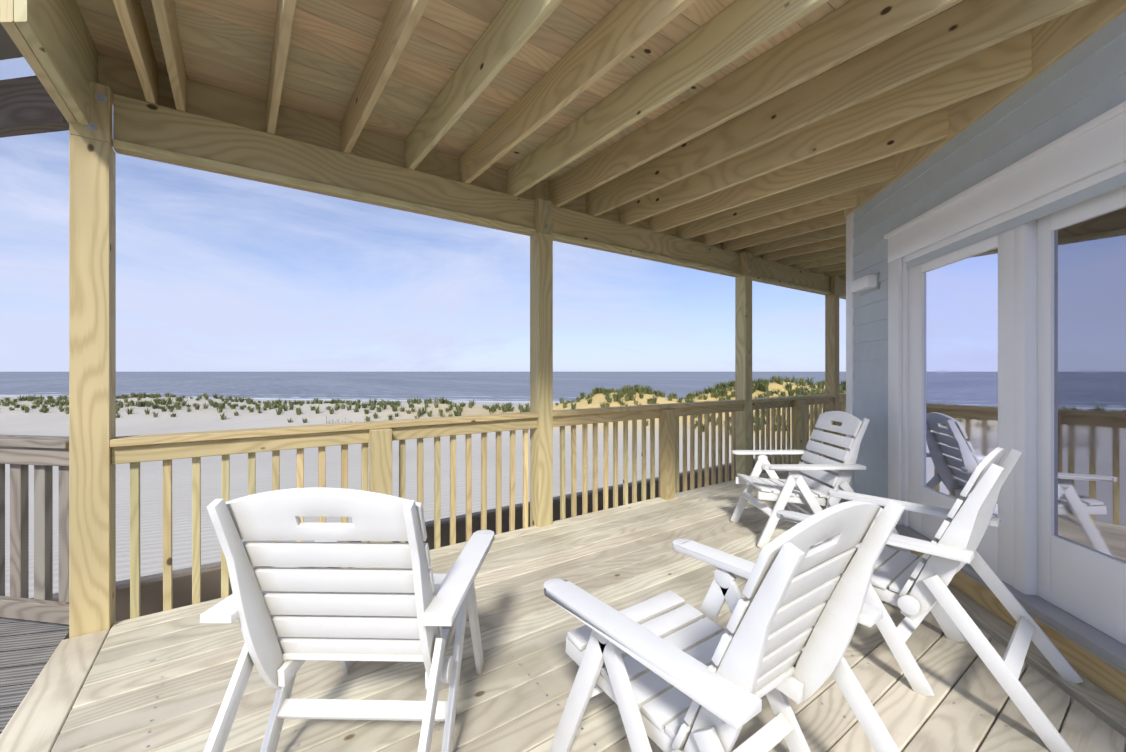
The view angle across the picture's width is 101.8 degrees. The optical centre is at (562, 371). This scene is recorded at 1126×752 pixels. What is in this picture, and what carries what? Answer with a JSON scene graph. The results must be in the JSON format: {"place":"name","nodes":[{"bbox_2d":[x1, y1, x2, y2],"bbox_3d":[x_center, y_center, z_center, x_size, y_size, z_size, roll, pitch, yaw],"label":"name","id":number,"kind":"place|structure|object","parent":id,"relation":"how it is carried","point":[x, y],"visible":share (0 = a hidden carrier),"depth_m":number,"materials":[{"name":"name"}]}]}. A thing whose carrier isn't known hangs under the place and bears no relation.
{"place":"outdoors","nodes":[
{"label":"outdoors","id":0,"kind":"place"},
{"bbox_2d":[0,617,68,733],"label":"lower deck floor","id":1,"kind":"structure","parent":0,"point":[28,648],"depth_m":2.07,"materials":[{"name":"grey wood"}]},
{"bbox_2d":[0,434,68,624],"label":"old rail","id":2,"kind":"object","parent":1,"relation":"on","point":[20,454],"visible":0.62,"depth_m":2.33,"materials":[{"name":"grey wood"}]},
{"bbox_2d":[0,381,845,597],"bbox_3d":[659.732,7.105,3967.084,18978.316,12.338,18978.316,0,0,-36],"label":"terrain","id":3,"kind":"structure","parent":0,"point":[53,421],"depth_m":30.64,"materials":[{"name":"beige sand"}]},
{"bbox_2d":[0,375,845,435],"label":"dune grass","id":4,"kind":"structure","parent":3,"relation":"on","point":[717,390],"depth_m":56.08,"materials":[{"name":"green plant"}]},
{"bbox_2d":[64,454,791,639],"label":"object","id":5,"kind":"object","parent":3,"relation":"on","point":[151,598],"depth_m":6.61,"materials":[{"name":"brown"}]},
{"bbox_2d":[29,454,786,600],"bbox_3d":[-1.049,2.233,7.354,20.000,0.038,0.140,0,0,-36],"label":"board","id":6,"kind":"object","parent":5,"relation":"on","point":[121,584],"visible":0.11,"depth_m":6.67,"materials":[{"name":"brown wood"}]},
{"bbox_2d":[0,372,845,402],"bbox_3d":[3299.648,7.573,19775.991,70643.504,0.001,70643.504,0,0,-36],"label":"sea","id":7,"kind":"structure","parent":0,"point":[511,387],"depth_m":288.76,"materials":[{"name":"blue liquid"}]},
{"bbox_2d":[0,57,845,371],"label":"sky","id":8,"kind":"structure","parent":0,"point":[215,272],"materials":[{"name":"blue"}]},
{"bbox_2d":[0,458,1125,751],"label":"deck floor","id":9,"kind":"structure","parent":0,"point":[98,690],"depth_m":1.89,"materials":[{"name":"beige wood"}]},
{"bbox_2d":[200,487,494,751],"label":"chair","id":10,"kind":"object","parent":9,"relation":"on","point":[387,609],"visible":1,"depth_m":1.34,"materials":[{"name":"white plastic"}]},
{"bbox_2d":[69,81,845,637],"bbox_3d":[1.552,0.153,5.029,9.672,3.141,0.206,0,0,-36],"label":"deck frame","id":11,"kind":"object","parent":9,"relation":"on","point":[99,449],"visible":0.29,"depth_m":2.98,"materials":[{"name":"brown wood"}]},
{"bbox_2d":[85,93,839,291],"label":"bolts","id":12,"kind":"object","parent":11,"relation":"attached to","point":[102,98],"visible":1,"depth_m":2.25,"materials":[{"name":"grey metal"}]},
{"bbox_2d":[0,0,1125,279],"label":"joists","id":13,"kind":"object","parent":11,"relation":"on","point":[794,176],"visible":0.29,"depth_m":2.52,"materials":[{"name":"beige wood"}]},
{"bbox_2d":[0,23,68,137],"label":"old roof","id":14,"kind":"structure","parent":13,"relation":"attached to","point":[28,106],"depth_m":2.25,"materials":[{"name":"grey wood"}]},
{"bbox_2d":[75,0,965,192],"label":"ceiling boards","id":15,"kind":"object","parent":13,"relation":"on","point":[227,45],"depth_m":2.38,"materials":[{"name":"brown wood"}]},
{"bbox_2d":[146,472,1039,746],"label":"deck screws","id":16,"kind":"object","parent":9,"relation":"on","point":[582,728],"visible":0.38,"depth_m":1.93,"materials":[{"name":"grey metal"}]},
{"bbox_2d":[544,500,904,751],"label":"chair","id":17,"kind":"object","parent":9,"relation":"on","point":[701,681],"visible":1,"depth_m":1.24,"materials":[{"name":"white plastic"}]},
{"bbox_2d":[730,411,891,547],"bbox_3d":[1.904,0.800,3.581,0.989,0.979,0.701,0,0,1],"label":"chair","id":18,"kind":"object","parent":9,"relation":"on","point":[801,484],"visible":0.96,"depth_m":3.40,"materials":[{"name":"white plastic"}]},
{"bbox_2d":[777,447,1083,751],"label":"chair","id":19,"kind":"object","parent":9,"relation":"on","point":[916,591],"visible":0.77,"depth_m":1.83,"materials":[{"name":"white plastic"}]},
{"bbox_2d":[845,499,1125,704],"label":"door trim board","id":20,"kind":"object","parent":9,"relation":"on","point":[1104,675],"depth_m":1.98,"materials":[{"name":"brown wood"}]},
{"bbox_2d":[895,524,1125,673],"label":"door sill","id":21,"kind":"structure","parent":20,"relation":"on","point":[1111,651],"depth_m":2.00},
{"bbox_2d":[846,101,1125,644],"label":"glass door","id":22,"kind":"structure","parent":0,"point":[1022,548],"depth_m":2.25,"materials":[{"name":"white paint"}]},
{"bbox_2d":[853,11,1125,737],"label":"siding","id":23,"kind":"object","parent":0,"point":[1084,82],"visible":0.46,"depth_m":2.63,"materials":[{"name":"grey wood"}]},
{"bbox_2d":[858,272,880,295],"bbox_3d":[2.506,-0.712,3.743,0.330,0.130,0.024,0,0,-81],"label":"wall light mount","id":24,"kind":"object","parent":23,"relation":"attached to","point":[871,289],"depth_m":3.63,"materials":[{"name":"white metal"}]},
{"bbox_2d":[851,274,876,292],"bbox_3d":[2.463,-0.717,3.750,0.300,0.100,0.075,0,0,-81],"label":"wall light","id":25,"kind":"object","parent":24,"relation":"attached to","point":[865,283],"visible":1,"depth_m":3.67,"materials":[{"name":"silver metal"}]}
]}

